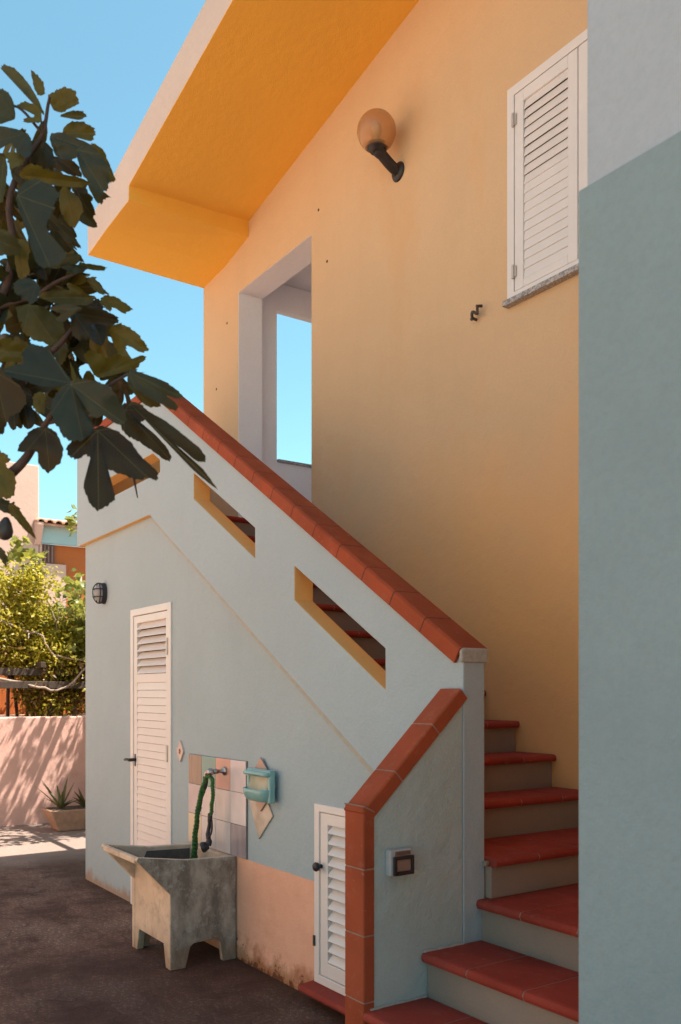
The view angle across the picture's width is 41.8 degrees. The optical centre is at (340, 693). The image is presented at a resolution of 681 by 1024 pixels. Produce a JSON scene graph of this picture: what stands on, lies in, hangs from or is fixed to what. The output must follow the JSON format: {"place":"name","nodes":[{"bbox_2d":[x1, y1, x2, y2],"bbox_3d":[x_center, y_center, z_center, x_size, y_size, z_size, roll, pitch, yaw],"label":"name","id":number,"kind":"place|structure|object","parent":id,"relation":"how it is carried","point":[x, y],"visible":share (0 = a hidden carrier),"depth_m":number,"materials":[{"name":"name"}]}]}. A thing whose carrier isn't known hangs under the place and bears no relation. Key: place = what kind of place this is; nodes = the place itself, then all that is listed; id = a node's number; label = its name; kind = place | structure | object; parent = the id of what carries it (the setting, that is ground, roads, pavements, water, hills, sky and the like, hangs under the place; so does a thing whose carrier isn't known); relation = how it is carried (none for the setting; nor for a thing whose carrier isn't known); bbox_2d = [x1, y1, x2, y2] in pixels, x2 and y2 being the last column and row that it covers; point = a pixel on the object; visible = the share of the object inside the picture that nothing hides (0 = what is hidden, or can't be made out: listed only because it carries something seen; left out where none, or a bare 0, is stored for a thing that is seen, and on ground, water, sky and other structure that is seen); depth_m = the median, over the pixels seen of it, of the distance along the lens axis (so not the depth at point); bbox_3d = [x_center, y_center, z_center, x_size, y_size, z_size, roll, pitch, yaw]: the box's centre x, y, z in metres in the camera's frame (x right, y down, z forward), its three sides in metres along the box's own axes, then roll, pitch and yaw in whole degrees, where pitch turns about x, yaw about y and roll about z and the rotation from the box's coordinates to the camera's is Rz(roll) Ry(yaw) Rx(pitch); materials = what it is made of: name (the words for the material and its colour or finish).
{"place":"outdoors","nodes":[
{"label":"outdoors","id":0,"kind":"place"},
{"bbox_2d":[0,462,84,636],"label":"pink house","id":1,"kind":"structure","parent":0,"point":[67,557],"depth_m":22.23,"materials":[{"name":"paint"}]},
{"bbox_2d":[42,544,54,563],"bbox_3d":[-7.344,-3.490,22.399,0.310,0.460,0.100,0,0,-34],"label":"window","id":2,"kind":"structure","parent":1,"relation":"in","point":[50,559],"depth_m":22.40,"materials":[{"name":"brown wood"}]},
{"bbox_2d":[52,576,84,625],"bbox_3d":[-0.910,0.043,10.522,4.310,2.913,3.686,0,0,-34],"label":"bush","id":3,"kind":"object","parent":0,"point":[78,606],"visible":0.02,"depth_m":10.21,"materials":[{"name":"green plant"}]},
{"bbox_2d":[0,0,311,547],"label":"sky","id":4,"kind":"structure","parent":0,"point":[116,56],"materials":[{"name":"blue"}]},
{"bbox_2d":[0,823,344,1023],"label":"ground","id":5,"kind":"structure","parent":0,"point":[69,954],"depth_m":4.87,"materials":[{"name":"grey concrete"}]},
{"bbox_2d":[0,556,84,716],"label":"flowering shrub","id":6,"kind":"object","parent":5,"relation":"on","point":[20,610],"visible":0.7,"depth_m":11.06,"materials":[{"name":"green plant"}]},
{"bbox_2d":[0,716,84,826],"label":"garden wall","id":7,"kind":"structure","parent":5,"relation":"on","point":[38,751],"depth_m":10.24,"materials":[{"name":"pink paint"}]},
{"bbox_2d":[0,504,84,716],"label":"climbing vine","id":8,"kind":"object","parent":5,"relation":"on","point":[17,552],"visible":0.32,"depth_m":11.18,"materials":[{"name":"green plant"}]},
{"bbox_2d":[0,662,84,715],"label":"timber pergola","id":9,"kind":"object","parent":5,"relation":"on","point":[31,671],"visible":0.18,"depth_m":10.92,"materials":[{"name":"brown wood"}]},
{"bbox_2d":[0,675,84,714],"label":"boundary wall","id":10,"kind":"structure","parent":5,"relation":"on","point":[3,705],"depth_m":13.44,"materials":[{"name":"orange paint"}]},
{"bbox_2d":[0,714,84,716],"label":"terrace","id":11,"kind":"structure","parent":5,"relation":"on","point":[13,715],"depth_m":12.75,"materials":[{"name":"concrete"}]},
{"bbox_2d":[41,805,84,831],"bbox_3d":[-2.701,1.381,10.050,1.223,0.237,0.384,0,0,-34],"label":"planter box","id":12,"kind":"object","parent":5,"relation":"on","point":[69,818],"visible":0.43,"depth_m":9.69,"materials":[{"name":"concrete"}]},
{"bbox_2d":[36,778,84,808],"bbox_3d":[-2.989,1.110,9.801,0.729,0.331,0.398,0,0,-20],"label":"aloe plant","id":13,"kind":"object","parent":12,"relation":"on","point":[60,803],"visible":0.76,"depth_m":9.81,"materials":[{"name":"green plant"}]},
{"bbox_2d":[0,64,217,566],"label":"fig tree","id":14,"kind":"object","parent":5,"relation":"on","point":[67,399],"visible":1,"depth_m":2.26,"materials":[{"name":"green plant"}]},
{"bbox_2d":[101,843,235,970],"bbox_3d":[-0.990,1.186,5.101,0.586,0.627,0.562,0,0,-34],"label":"laundry sink","id":15,"kind":"object","parent":5,"relation":"on","point":[182,902],"visible":0.97,"depth_m":4.95,"materials":[{"name":"concrete"}]},
{"bbox_2d":[77,396,578,1023],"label":"outdoor staircase","id":16,"kind":"structure","parent":5,"relation":"on","point":[323,666],"depth_m":4.35,"materials":[{"name":"grey paint"}]},
{"bbox_2d":[92,583,106,603],"bbox_3d":[-1.845,-0.762,6.798,0.097,0.164,0.116,0,0,-34],"label":"bulkhead lamp","id":17,"kind":"object","parent":16,"relation":"attached to","point":[100,593],"visible":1,"depth_m":6.77,"materials":[{"name":"black plastic"}]},
{"bbox_2d":[124,602,171,903],"bbox_3d":[-1.290,0.464,6.076,0.137,2.112,0.711,0,0,-34],"label":"utility door","id":18,"kind":"structure","parent":16,"relation":"in","point":[150,760],"depth_m":6.08,"materials":[{"name":"white paint"}]},
{"bbox_2d":[177,741,183,761],"bbox_3d":[-1.017,0.369,5.660,0.013,0.136,0.103,0,0,-34],"label":"diamond tile","id":19,"kind":"object","parent":16,"relation":"attached to","point":[180,751],"visible":1,"depth_m":5.65,"materials":[{"name":"brown ceramic"}]},
{"bbox_2d":[204,767,226,775],"bbox_3d":[-0.730,0.452,5.123,0.116,0.061,0.114,0,0,-34],"label":"garden tap","id":20,"kind":"object","parent":16,"relation":"attached to","point":[211,771],"visible":0.97,"depth_m":5.09,"materials":[{"name":"silver metal"}]},
{"bbox_2d":[190,775,214,858],"bbox_3d":[-0.810,0.845,5.142,0.091,0.762,0.261,0,0,-34],"label":"garden hose","id":21,"kind":"object","parent":20,"relation":"hanging from","point":[204,846],"visible":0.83,"depth_m":5.13,"materials":[{"name":"green rubber"}]},
{"bbox_2d":[189,754,247,859],"bbox_3d":[-0.729,0.648,5.239,0.014,0.543,0.748,0,0,-34],"label":"tile splashback","id":22,"kind":"object","parent":16,"relation":"attached to","point":[229,835],"visible":0.88,"depth_m":5.15,"materials":[{"name":"tile"}]},
{"bbox_2d":[243,767,274,803],"bbox_3d":[-0.443,0.488,4.718,0.088,0.173,0.256,0,0,-34],"label":"soap dish","id":23,"kind":"object","parent":16,"relation":"attached to","point":[260,782],"visible":1,"depth_m":4.67,"materials":[{"name":"teal ceramic"}]},
{"bbox_2d":[249,800,273,838],"bbox_3d":[-0.430,0.649,4.804,0.009,0.277,0.268,0,0,-34],"label":"diamond tile","id":24,"kind":"object","parent":16,"relation":"attached to","point":[263,817],"visible":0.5,"depth_m":4.79,"materials":[{"name":"beige tile"}]},
{"bbox_2d":[255,757,275,810],"bbox_3d":[-0.423,0.489,4.776,0.010,0.290,0.303,0,0,-34],"label":"diamond tile","id":25,"kind":"object","parent":16,"relation":"attached to","point":[261,765],"visible":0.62,"depth_m":4.77,"materials":[{"name":"tile"}]},
{"bbox_2d":[312,803,345,995],"bbox_3d":[0.097,0.972,4.060,0.119,0.868,0.737,0,0,-34],"label":"hatch door","id":26,"kind":"structure","parent":16,"relation":"in","point":[328,866],"depth_m":4.26,"materials":[{"name":"white paint"}]},
{"bbox_2d":[385,847,413,876],"bbox_3d":[0.215,0.610,3.219,0.106,0.096,0.046,0,0,-34],"label":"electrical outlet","id":27,"kind":"object","parent":16,"relation":"attached to","point":[399,861],"visible":1,"depth_m":3.20,"materials":[{"name":"grey plastic"}]},
{"bbox_2d":[87,0,586,789],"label":"yellow house","id":28,"kind":"structure","parent":5,"relation":"on","point":[253,190],"depth_m":5.42,"materials":[{"name":"paint"}]},
{"bbox_2d":[357,108,403,181],"bbox_3d":[0.244,-3.392,5.503,0.294,0.374,0.242,0,0,-34],"label":"globe wall lamp","id":29,"kind":"object","parent":28,"relation":"attached to","point":[376,131],"visible":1,"depth_m":5.43,"materials":[{"name":"glass"}]},
{"bbox_2d":[470,304,482,320],"bbox_3d":[0.758,-2.115,4.962,0.051,0.075,0.084,0,0,-25],"label":"wall hook","id":30,"kind":"object","parent":28,"relation":"attached to","point":[476,312],"depth_m":4.96,"materials":[{"name":"metal"}]},
{"bbox_2d":[502,29,586,308],"bbox_3d":[1.199,-2.647,4.376,0.105,1.160,1.035,0,0,-34],"label":"window","id":31,"kind":"structure","parent":28,"relation":"in","point":[547,108],"depth_m":4.56,"materials":[{"name":"white paint"}]},
{"bbox_2d":[579,0,680,1023],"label":"house wing","id":32,"kind":"structure","parent":5,"relation":"on","point":[630,583],"depth_m":1.92,"materials":[{"name":"paint"}]}
]}

